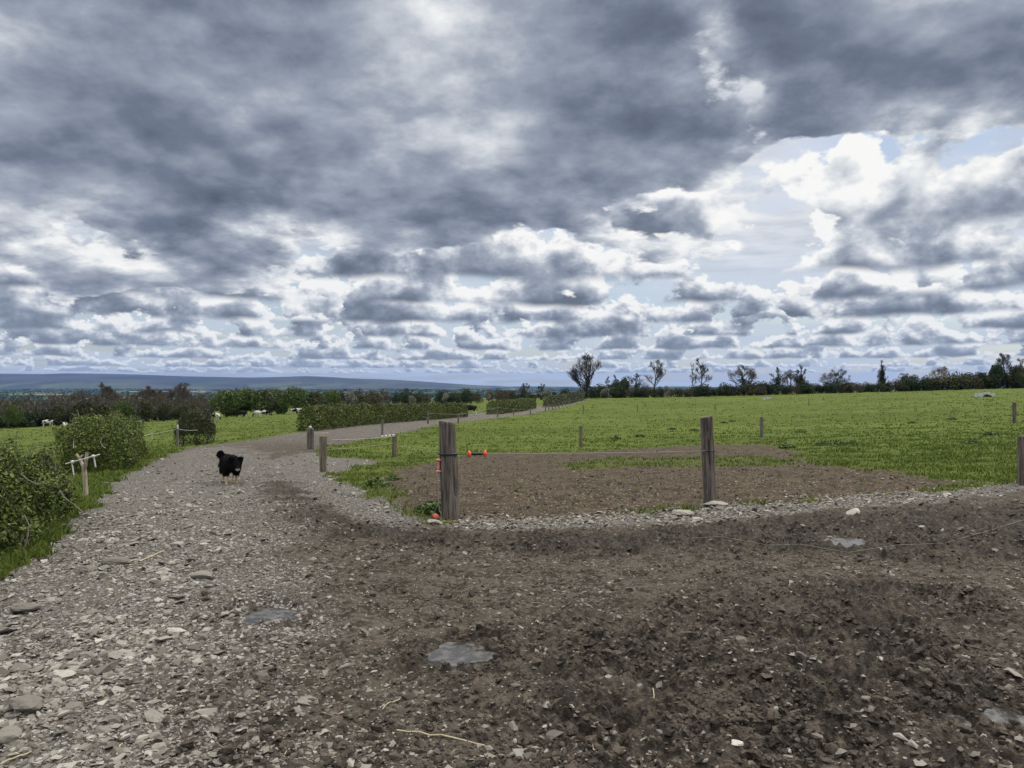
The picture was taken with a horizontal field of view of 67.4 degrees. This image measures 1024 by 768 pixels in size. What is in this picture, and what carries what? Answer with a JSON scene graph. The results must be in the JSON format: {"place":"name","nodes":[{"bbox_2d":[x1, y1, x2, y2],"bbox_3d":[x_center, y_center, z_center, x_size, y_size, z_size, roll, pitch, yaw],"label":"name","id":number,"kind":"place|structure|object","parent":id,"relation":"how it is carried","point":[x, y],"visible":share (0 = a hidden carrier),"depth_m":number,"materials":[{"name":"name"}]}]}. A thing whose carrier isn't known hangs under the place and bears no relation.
{"place":"outdoors","nodes":[
{"label":"outdoors","id":0,"kind":"place"},
{"bbox_2d":[0,373,508,389],"bbox_3d":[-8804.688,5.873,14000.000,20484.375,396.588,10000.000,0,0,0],"label":"hills","id":1,"kind":"structure","parent":0,"point":[63,381],"depth_m":11075.74,"materials":[{"name":"blue"}]},
{"bbox_2d":[0,386,1003,407],"bbox_3d":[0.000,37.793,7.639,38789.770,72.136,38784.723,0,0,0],"label":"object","id":2,"kind":"structure","parent":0,"point":[414,391],"depth_m":6849.66,"materials":[{"name":"green plant"}]},
{"bbox_2d":[0,388,575,406],"bbox_3d":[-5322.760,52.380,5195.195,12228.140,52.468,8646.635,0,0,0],"label":"distant trees","id":3,"kind":"object","parent":2,"relation":"on","point":[20,397],"visible":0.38,"depth_m":5400.33,"materials":[{"name":"green plant"}]},
{"bbox_2d":[0,399,1023,767],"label":"farm track","id":4,"kind":"structure","parent":0,"point":[622,717],"depth_m":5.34,"materials":[{"name":"grey gravel"}]},
{"bbox_2d":[0,725,21,743],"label":"stone","id":5,"kind":"object","parent":4,"relation":"on","point":[10,734],"visible":0.84,"depth_m":3.47,"materials":[{"name":"stone"}]},
{"bbox_2d":[3,694,42,712],"bbox_3d":[-2.392,1.570,3.762,0.185,0.091,0.133,2,2,4],"label":"stone","id":6,"kind":"object","parent":4,"relation":"on","point":[29,703],"visible":1,"depth_m":3.73,"materials":[{"name":"stone"}]},
{"bbox_2d":[9,602,41,612],"bbox_3d":[-3.395,1.557,5.352,0.191,0.072,0.146,2,-3,3],"label":"stone","id":7,"kind":"object","parent":4,"relation":"on","point":[21,607],"visible":1,"depth_m":5.31,"materials":[{"name":"stone"}]},
{"bbox_2d":[52,669,76,680],"bbox_3d":[-2.422,1.583,4.154,0.172,0.072,0.114,0,0,39],"label":"stone","id":8,"kind":"object","parent":4,"relation":"on","point":[65,675],"visible":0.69,"depth_m":4.12,"materials":[{"name":"stone"}]},
{"bbox_2d":[101,556,129,564],"bbox_3d":[-3.430,1.535,6.654,0.243,0.076,0.162,0,1,-15],"label":"stone","id":9,"kind":"object","parent":4,"relation":"on","point":[116,560],"visible":0.77,"depth_m":6.60,"materials":[{"name":"stone"}]},
{"bbox_2d":[166,627,185,634],"bbox_3d":[-2.111,1.542,4.797,0.143,0.046,0.100,-2,2,20],"label":"stone","id":10,"kind":"object","parent":4,"relation":"on","point":[172,631],"visible":0.99,"depth_m":4.76,"materials":[{"name":"stone"}]},
{"bbox_2d":[190,571,212,578],"bbox_3d":[-2.491,1.535,6.160,0.169,0.061,0.103,-1,7,-16],"label":"stone","id":11,"kind":"object","parent":4,"relation":"on","point":[201,574],"visible":0.97,"depth_m":6.13,"materials":[{"name":"stone"}]},
{"bbox_2d":[216,450,243,484],"bbox_3d":[-5.645,1.681,15.407,0.465,0.659,1.186,0,0,-26],"label":"dog","id":12,"kind":"object","parent":4,"relation":"on","point":[228,464],"visible":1,"depth_m":15.21},
{"bbox_2d":[242,608,297,624],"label":"puddle","id":13,"kind":"object","parent":4,"relation":"on","point":[252,617],"visible":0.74,"depth_m":5.25,"materials":[{"name":"liquid"}]},
{"bbox_2d":[307,426,313,448],"bbox_3d":[-7.632,2.152,29.087,0.259,1.132,0.254,0,0,0],"label":"fence post","id":14,"kind":"object","parent":4,"relation":"on","point":[310,437],"visible":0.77,"depth_m":28.99,"materials":[{"name":"grey wood"}]},
{"bbox_2d":[319,436,326,471],"bbox_3d":[-4.549,1.814,18.506,0.174,1.128,0.172,0,0,0],"label":"fence post","id":15,"kind":"object","parent":4,"relation":"on","point":[323,451],"visible":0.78,"depth_m":18.44,"materials":[{"name":"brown wood"}]},
{"bbox_2d":[397,729,484,745],"bbox_3d":[-0.326,1.603,3.492,0.444,0.017,0.019,0,0,21],"label":"straw","id":16,"kind":"object","parent":4,"relation":"on","point":[439,735],"visible":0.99,"depth_m":3.50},
{"bbox_2d":[425,642,493,665],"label":"puddle","id":17,"kind":"object","parent":4,"relation":"on","point":[453,653],"visible":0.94,"depth_m":4.54,"materials":[{"name":"liquid"}]},
{"bbox_2d":[672,509,693,515],"bbox_3d":[2.049,1.557,9.246,0.265,0.081,0.135,0,0,28],"label":"stone","id":18,"kind":"object","parent":4,"relation":"on","point":[679,512],"visible":0.94,"depth_m":9.21,"materials":[{"name":"stone"}]},
{"bbox_2d":[700,416,716,502],"bbox_3d":[2.584,1.138,10.097,0.228,1.438,0.210,0,0,0],"label":"fence post","id":19,"kind":"object","parent":4,"relation":"on","point":[708,466],"visible":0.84,"depth_m":10.04,"materials":[{"name":"brown wood"}]},
{"bbox_2d":[487,450,707,453],"bbox_3d":[1.130,0.856,9.637,2.962,0.044,0.010,0,0,-15],"label":"gate rope","id":20,"kind":"object","parent":19,"relation":"attached to","point":[585,453],"visible":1,"depth_m":9.54,"materials":[{"name":"grey"}]},
{"bbox_2d":[824,537,865,547],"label":"puddle","id":21,"kind":"object","parent":4,"relation":"on","point":[846,542],"visible":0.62,"depth_m":7.68,"materials":[{"name":"liquid"}]},
{"bbox_2d":[699,520,1021,552],"bbox_3d":[4.684,1.546,8.257,6.066,0.123,1.227,0,0,-24],"label":"slack wire","id":22,"kind":"object","parent":4,"relation":"on","point":[859,550],"visible":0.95,"depth_m":7.31,"materials":[{"name":"grey"}]},
{"bbox_2d":[945,712,971,726],"bbox_3d":[2.142,1.610,3.678,0.103,0.012,0.162,0,0,0],"label":"stone","id":23,"kind":"object","parent":4,"relation":"on","point":[960,718],"visible":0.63,"depth_m":3.69,"materials":[{"name":"stone"}]},
{"bbox_2d":[982,707,1023,725],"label":"puddle","id":24,"kind":"object","parent":4,"relation":"on","point":[995,714],"visible":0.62,"depth_m":3.77,"materials":[{"name":"liquid"}]},
{"bbox_2d":[1017,436,1023,485],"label":"fence post","id":25,"kind":"object","parent":4,"relation":"on","point":[1020,460],"visible":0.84,"depth_m":12.55,"materials":[{"name":"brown wood"}]},
{"bbox_2d":[0,388,1023,581],"bbox_3d":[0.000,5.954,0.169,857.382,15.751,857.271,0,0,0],"label":"pasture","id":26,"kind":"structure","parent":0,"point":[678,405],"depth_m":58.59,"materials":[{"name":"green plant"}]},
{"bbox_2d":[0,399,17,428],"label":"woodland tree","id":27,"kind":"object","parent":26,"relation":"on","point":[6,405],"visible":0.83,"depth_m":126.62,"materials":[{"name":"plant"}]},
{"bbox_2d":[2,404,27,427],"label":"broadleaf tree","id":28,"kind":"object","parent":26,"relation":"on","point":[15,418],"visible":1,"depth_m":126.33,"materials":[{"name":"green plant"}]},
{"bbox_2d":[19,410,38,426],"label":"bush","id":29,"kind":"object","parent":26,"relation":"on","point":[30,422],"visible":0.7,"depth_m":128.59,"materials":[{"name":"green plant"}]},
{"bbox_2d":[28,407,45,426],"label":"broadleaf tree","id":30,"kind":"object","parent":26,"relation":"on","point":[36,410],"visible":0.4,"depth_m":131.97,"materials":[{"name":"green plant"}]},
{"bbox_2d":[0,435,82,557],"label":"hedge","id":31,"kind":"object","parent":26,"relation":"on","point":[34,492],"visible":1,"depth_m":8.10,"materials":[{"name":"green plant"}]},
{"bbox_2d":[36,407,65,425],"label":"bush","id":32,"kind":"object","parent":26,"relation":"on","point":[45,418],"visible":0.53,"depth_m":133.53,"materials":[{"name":"green plant"}]},
{"bbox_2d":[47,404,67,425],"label":"broadleaf tree","id":33,"kind":"object","parent":26,"relation":"on","point":[58,413],"visible":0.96,"depth_m":132.25,"materials":[{"name":"green plant"}]},
{"bbox_2d":[54,395,74,421],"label":"woodland tree","id":34,"kind":"object","parent":26,"relation":"on","point":[65,405],"visible":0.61,"depth_m":137.01,"materials":[{"name":"plant"}]},
{"bbox_2d":[69,392,93,415],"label":"woodland tree","id":35,"kind":"object","parent":26,"relation":"on","point":[81,397],"visible":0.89,"depth_m":133.09,"materials":[{"name":"plant"}]},
{"bbox_2d":[75,452,88,496],"bbox_3d":[-6.943,1.566,12.430,0.270,0.941,0.095,0,0,24],"label":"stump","id":36,"kind":"object","parent":26,"relation":"on","point":[84,477],"visible":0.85,"depth_m":12.37,"materials":[{"name":"brown wood"}]},
{"bbox_2d":[65,454,99,474],"bbox_3d":[-6.886,1.290,12.299,0.532,0.335,0.121,0,0,0],"label":"tied tape","id":37,"kind":"object","parent":36,"relation":"attached to","point":[73,461],"visible":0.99,"depth_m":12.26,"materials":[{"name":"grey plastic"}]},
{"bbox_2d":[68,400,98,419],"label":"broadleaf tree","id":38,"kind":"object","parent":26,"relation":"on","point":[89,408],"visible":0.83,"depth_m":132.92,"materials":[{"name":"green plant"}]},
{"bbox_2d":[81,391,101,414],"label":"woodland tree","id":39,"kind":"object","parent":26,"relation":"on","point":[95,397],"visible":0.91,"depth_m":134.55,"materials":[{"name":"plant"}]},
{"bbox_2d":[52,407,149,471],"bbox_3d":[-11.708,1.606,22.217,1.987,1.861,7.623,0,0,-22],"label":"hedge","id":40,"kind":"object","parent":26,"relation":"on","point":[93,434],"visible":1,"depth_m":19.59,"materials":[{"name":"green plant"}]},
{"bbox_2d":[92,403,113,416],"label":"broadleaf tree","id":41,"kind":"object","parent":26,"relation":"on","point":[103,408],"visible":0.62,"depth_m":134.09,"materials":[{"name":"green plant"}]},
{"bbox_2d":[97,382,124,407],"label":"bare tree","id":42,"kind":"object","parent":26,"relation":"on","point":[108,390],"visible":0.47,"depth_m":175.00,"materials":[{"name":"plant"}]},
{"bbox_2d":[107,399,134,416],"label":"broadleaf tree","id":43,"kind":"object","parent":26,"relation":"on","point":[124,407],"visible":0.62,"depth_m":134.68,"materials":[{"name":"green plant"}]},
{"bbox_2d":[134,400,156,419],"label":"broadleaf tree","id":44,"kind":"object","parent":26,"relation":"on","point":[146,409],"visible":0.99,"depth_m":135.61,"materials":[{"name":"green plant"}]},
{"bbox_2d":[134,386,166,420],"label":"bare tree","id":45,"kind":"object","parent":26,"relation":"on","point":[148,391],"visible":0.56,"depth_m":171.66,"materials":[{"name":"plant"}]},
{"bbox_2d":[149,389,166,421],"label":"woodland tree","id":46,"kind":"object","parent":26,"relation":"on","point":[158,402],"visible":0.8,"depth_m":142.45,"materials":[{"name":"plant"}]},
{"bbox_2d":[154,403,173,421],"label":"broadleaf tree","id":47,"kind":"object","parent":26,"relation":"on","point":[164,411],"visible":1,"depth_m":136.91,"materials":[{"name":"green plant"}]},
{"bbox_2d":[171,391,186,407],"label":"woodland tree","id":48,"kind":"object","parent":26,"relation":"on","point":[177,401],"visible":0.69,"depth_m":153.77,"materials":[{"name":"plant"}]},
{"bbox_2d":[171,404,189,418],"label":"broadleaf tree","id":49,"kind":"object","parent":26,"relation":"on","point":[178,410],"visible":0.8,"depth_m":137.55,"materials":[{"name":"green plant"}]},
{"bbox_2d":[165,382,203,404],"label":"bare tree","id":50,"kind":"object","parent":26,"relation":"on","point":[177,389],"visible":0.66,"depth_m":168.50,"materials":[{"name":"plant"}]},
{"bbox_2d":[168,406,217,445],"bbox_3d":[-16.148,2.113,38.991,2.282,2.139,1.579,0,0,-28],"label":"bush","id":51,"kind":"object","parent":26,"relation":"on","point":[192,420],"visible":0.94,"depth_m":38.76,"materials":[{"name":"green plant"}]},
{"bbox_2d":[209,388,238,416],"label":"broadleaf tree","id":52,"kind":"object","parent":26,"relation":"on","point":[219,398],"visible":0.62,"depth_m":164.41,"materials":[{"name":"green plant"}]},
{"bbox_2d":[216,387,268,416],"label":"broadleaf tree","id":53,"kind":"object","parent":26,"relation":"on","point":[248,400],"visible":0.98,"depth_m":162.96,"materials":[{"name":"green plant"}]},
{"bbox_2d":[254,389,278,414],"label":"broadleaf tree","id":54,"kind":"object","parent":26,"relation":"on","point":[267,396],"visible":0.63,"depth_m":167.01,"materials":[{"name":"green plant"}]},
{"bbox_2d":[269,389,290,413],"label":"broadleaf tree","id":55,"kind":"object","parent":26,"relation":"on","point":[277,394],"visible":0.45,"depth_m":170.59,"materials":[{"name":"green plant"}]},
{"bbox_2d":[276,386,312,413],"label":"broadleaf tree","id":56,"kind":"object","parent":26,"relation":"on","point":[292,398],"visible":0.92,"depth_m":168.47,"materials":[{"name":"green plant"}]},
{"bbox_2d":[305,391,325,405],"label":"broadleaf tree","id":57,"kind":"object","parent":26,"relation":"on","point":[315,398],"visible":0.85,"depth_m":170.80,"materials":[{"name":"green plant"}]},
{"bbox_2d":[322,390,343,405],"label":"broadleaf tree","id":58,"kind":"object","parent":26,"relation":"on","point":[331,396],"visible":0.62,"depth_m":179.30,"materials":[{"name":"green plant"}]},
{"bbox_2d":[343,391,357,405],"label":"blossom bush","id":59,"kind":"object","parent":26,"relation":"on","point":[348,396],"visible":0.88,"depth_m":244.88,"materials":[{"name":"grey plant"}]},
{"bbox_2d":[361,390,385,404],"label":"bush","id":60,"kind":"object","parent":26,"relation":"on","point":[376,398],"visible":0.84,"depth_m":243.50,"materials":[{"name":"brown plant"}]},
{"bbox_2d":[295,401,467,430],"bbox_3d":[-9.724,2.436,67.357,2.781,2.547,38.818,0,0,11],"label":"hedge","id":61,"kind":"object","parent":26,"relation":"on","point":[324,419],"visible":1,"depth_m":60.12,"materials":[{"name":"green plant"}]},
{"bbox_2d":[381,434,396,456],"bbox_3d":[-4.304,2.275,26.892,0.544,1.042,0.223,0,0,0],"label":"fence post","id":62,"kind":"object","parent":26,"relation":"on","point":[394,445],"visible":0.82,"depth_m":26.84,"materials":[{"name":"grey wood"}]},
{"bbox_2d":[390,392,403,403],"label":"bush","id":63,"kind":"object","parent":26,"relation":"on","point":[398,399],"visible":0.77,"depth_m":249.32,"materials":[{"name":"green plant"}]},
{"bbox_2d":[393,389,414,402],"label":"bush","id":64,"kind":"object","parent":26,"relation":"on","point":[406,396],"visible":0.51,"depth_m":253.81,"materials":[{"name":"green plant"}]},
{"bbox_2d":[459,388,472,403],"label":"bush","id":65,"kind":"object","parent":26,"relation":"on","point":[466,397],"visible":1,"depth_m":254.62,"materials":[{"name":"green plant"}]},
{"bbox_2d":[485,397,536,413],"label":"hedge","id":66,"kind":"object","parent":26,"relation":"on","point":[510,405],"visible":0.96,"depth_m":105.77,"materials":[{"name":"green plant"}]},
{"bbox_2d":[542,391,585,406],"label":"hedge","id":67,"kind":"object","parent":26,"relation":"on","point":[569,397],"visible":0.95,"depth_m":159.67,"materials":[{"name":"green plant"}]},
{"bbox_2d":[566,353,602,398],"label":"bare tree","id":68,"kind":"object","parent":26,"relation":"on","point":[576,375],"visible":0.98,"depth_m":222.06,"materials":[{"name":"grey plant"}]},
{"bbox_2d":[585,385,599,398],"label":"bush","id":69,"kind":"object","parent":26,"relation":"on","point":[591,393],"visible":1,"depth_m":218.61,"materials":[{"name":"green plant"}]},
{"bbox_2d":[616,376,633,395],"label":"bush","id":70,"kind":"object","parent":26,"relation":"on","point":[625,383],"visible":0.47,"depth_m":222.70,"materials":[{"name":"green plant"}]},
{"bbox_2d":[630,386,642,397],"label":"bush","id":71,"kind":"object","parent":26,"relation":"on","point":[637,392],"visible":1,"depth_m":217.43,"materials":[{"name":"green plant"}]},
{"bbox_2d":[629,373,648,396],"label":"bare tree","id":72,"kind":"object","parent":26,"relation":"on","point":[636,383],"visible":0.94,"depth_m":225.61,"materials":[{"name":"grey plant"}]},
{"bbox_2d":[643,360,668,388],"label":"bare tree","id":73,"kind":"object","parent":26,"relation":"on","point":[660,374],"visible":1,"depth_m":224.00,"materials":[{"name":"grey plant"}]},
{"bbox_2d":[692,384,710,396],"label":"bush","id":74,"kind":"object","parent":26,"relation":"on","point":[700,387],"visible":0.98,"depth_m":215.85,"materials":[{"name":"green plant"}]},
{"bbox_2d":[693,357,712,384],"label":"bare tree","id":75,"kind":"object","parent":26,"relation":"on","point":[703,369],"visible":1,"depth_m":222.24,"materials":[{"name":"grey plant"}]},
{"bbox_2d":[727,365,758,394],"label":"bare tree","id":76,"kind":"object","parent":26,"relation":"on","point":[751,374],"visible":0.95,"depth_m":220.78,"materials":[{"name":"grey plant"}]},
{"bbox_2d":[749,382,766,394],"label":"bush","id":77,"kind":"object","parent":26,"relation":"on","point":[757,388],"visible":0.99,"depth_m":215.13,"materials":[{"name":"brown plant"}]},
{"bbox_2d":[770,367,786,394],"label":"bare tree","id":78,"kind":"object","parent":26,"relation":"on","point":[778,379],"visible":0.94,"depth_m":220.04,"materials":[{"name":"grey plant"}]},
{"bbox_2d":[783,370,798,393],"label":"bare tree","id":79,"kind":"object","parent":26,"relation":"on","point":[789,375],"visible":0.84,"depth_m":222.63,"materials":[{"name":"plant"}]},
{"bbox_2d":[793,364,806,393],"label":"bare tree","id":80,"kind":"object","parent":26,"relation":"on","point":[799,379],"visible":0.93,"depth_m":218.32,"materials":[{"name":"grey plant"}]},
{"bbox_2d":[796,381,809,393],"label":"bush","id":81,"kind":"object","parent":26,"relation":"on","point":[803,387],"visible":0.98,"depth_m":215.41,"materials":[{"name":"green plant"}]},
{"bbox_2d":[824,381,836,392],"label":"bush","id":82,"kind":"object","parent":26,"relation":"on","point":[830,387],"visible":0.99,"depth_m":214.47,"materials":[{"name":"green plant"}]},
{"bbox_2d":[818,367,849,385],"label":"bare tree","id":83,"kind":"object","parent":26,"relation":"on","point":[836,381],"visible":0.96,"depth_m":217.88,"materials":[{"name":"grey plant"}]},
{"bbox_2d":[836,381,853,392],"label":"bush","id":84,"kind":"object","parent":26,"relation":"on","point":[843,387],"visible":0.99,"depth_m":215.51,"materials":[{"name":"green plant"}]},
{"bbox_2d":[877,360,887,391],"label":"evergreen tree","id":85,"kind":"object","parent":26,"relation":"on","point":[881,374],"visible":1,"depth_m":218.35,"materials":[{"name":"green plant"}]},
{"bbox_2d":[899,378,917,391],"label":"bush","id":86,"kind":"object","parent":26,"relation":"on","point":[907,385],"visible":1,"depth_m":214.76,"materials":[{"name":"green plant"}]},
{"bbox_2d":[931,376,949,389],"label":"bush","id":87,"kind":"object","parent":26,"relation":"on","point":[941,378],"visible":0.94,"depth_m":215.60,"materials":[{"name":"green plant"}]},
{"bbox_2d":[929,366,955,380],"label":"bare tree","id":88,"kind":"object","parent":26,"relation":"on","point":[943,371],"visible":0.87,"depth_m":221.28,"materials":[{"name":"plant"}]},
{"bbox_2d":[946,375,967,389],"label":"bush","id":89,"kind":"object","parent":26,"relation":"on","point":[957,385],"visible":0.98,"depth_m":214.12,"materials":[{"name":"green plant"}]},
{"bbox_2d":[955,374,972,389],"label":"bush","id":90,"kind":"object","parent":26,"relation":"on","point":[965,378],"visible":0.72,"depth_m":213.92,"materials":[{"name":"green plant"}]},
{"bbox_2d":[968,375,983,388],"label":"bush","id":91,"kind":"object","parent":26,"relation":"on","point":[976,382],"visible":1,"depth_m":213.46,"materials":[{"name":"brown plant"}]},
{"bbox_2d":[974,372,987,388],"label":"evergreen tree","id":92,"kind":"object","parent":26,"relation":"on","point":[980,375],"visible":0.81,"depth_m":214.19,"materials":[{"name":"green plant"}]},
{"bbox_2d":[985,372,1001,388],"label":"bush","id":93,"kind":"object","parent":26,"relation":"on","point":[987,379],"visible":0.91,"depth_m":212.78,"materials":[{"name":"green plant"}]},
{"bbox_2d":[988,363,1007,388],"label":"evergreen tree","id":94,"kind":"object","parent":26,"relation":"on","point":[1002,372],"visible":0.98,"depth_m":212.34,"materials":[{"name":"green plant"}]},
{"bbox_2d":[996,353,1017,388],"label":"bare tree","id":95,"kind":"object","parent":26,"relation":"on","point":[1003,361],"visible":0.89,"depth_m":213.49,"materials":[{"name":"grey plant"}]},
{"bbox_2d":[1012,402,1016,422],"bbox_3d":[27.480,1.716,42.006,0.200,1.425,0.205,0,0,0],"label":"fence post","id":96,"kind":"object","parent":26,"relation":"on","point":[1014,418],"visible":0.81,"depth_m":41.94,"materials":[{"name":"brown wood"}]},
{"bbox_2d":[1007,366,1023,386],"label":"broadleaf tree","id":97,"kind":"object","parent":26,"relation":"on","point":[1017,374],"visible":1,"depth_m":211.36,"materials":[{"name":"green plant"}]},
{"bbox_2d":[0,0,1023,386],"label":"sky","id":98,"kind":"structure","parent":0,"point":[468,192],"materials":[{"name":"grey"}]},
{"bbox_2d":[364,444,966,520],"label":"bare soil","id":99,"kind":"structure","parent":0,"point":[482,503],"depth_m":13.32,"materials":[{"name":"brown soil"}]},
{"bbox_2d":[360,477,391,487],"bbox_3d":[-2.372,1.718,13.438,0.531,0.213,0.565,0,0,-43],"label":"weed","id":100,"kind":"object","parent":99,"relation":"on","point":[376,482],"visible":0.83,"depth_m":13.38,"materials":[{"name":"green plant"}]},
{"bbox_2d":[414,499,461,514],"bbox_3d":[-0.935,1.522,9.682,0.612,0.210,0.609,0,0,0],"label":"weed","id":101,"kind":"object","parent":99,"relation":"on","point":[428,507],"visible":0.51,"depth_m":9.55,"materials":[{"name":"green plant"}]},
{"bbox_2d":[438,421,459,519],"bbox_3d":[-0.752,1.155,9.207,0.270,1.431,0.246,0,0,0],"label":"fence post","id":102,"kind":"object","parent":99,"relation":"on","point":[449,488],"visible":0.86,"depth_m":9.12,"materials":[{"name":"brown wood"}]},
{"bbox_2d":[0,446,1023,767],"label":"mud clods","id":103,"kind":"object","parent":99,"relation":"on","point":[752,738],"visible":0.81,"depth_m":3.96,"materials":[{"name":"brown soil"}]},
{"bbox_2d":[704,501,727,505],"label":"stone","id":104,"kind":"object","parent":99,"relation":"on","point":[715,503],"visible":0.9,"depth_m":9.89,"materials":[{"name":"stone"}]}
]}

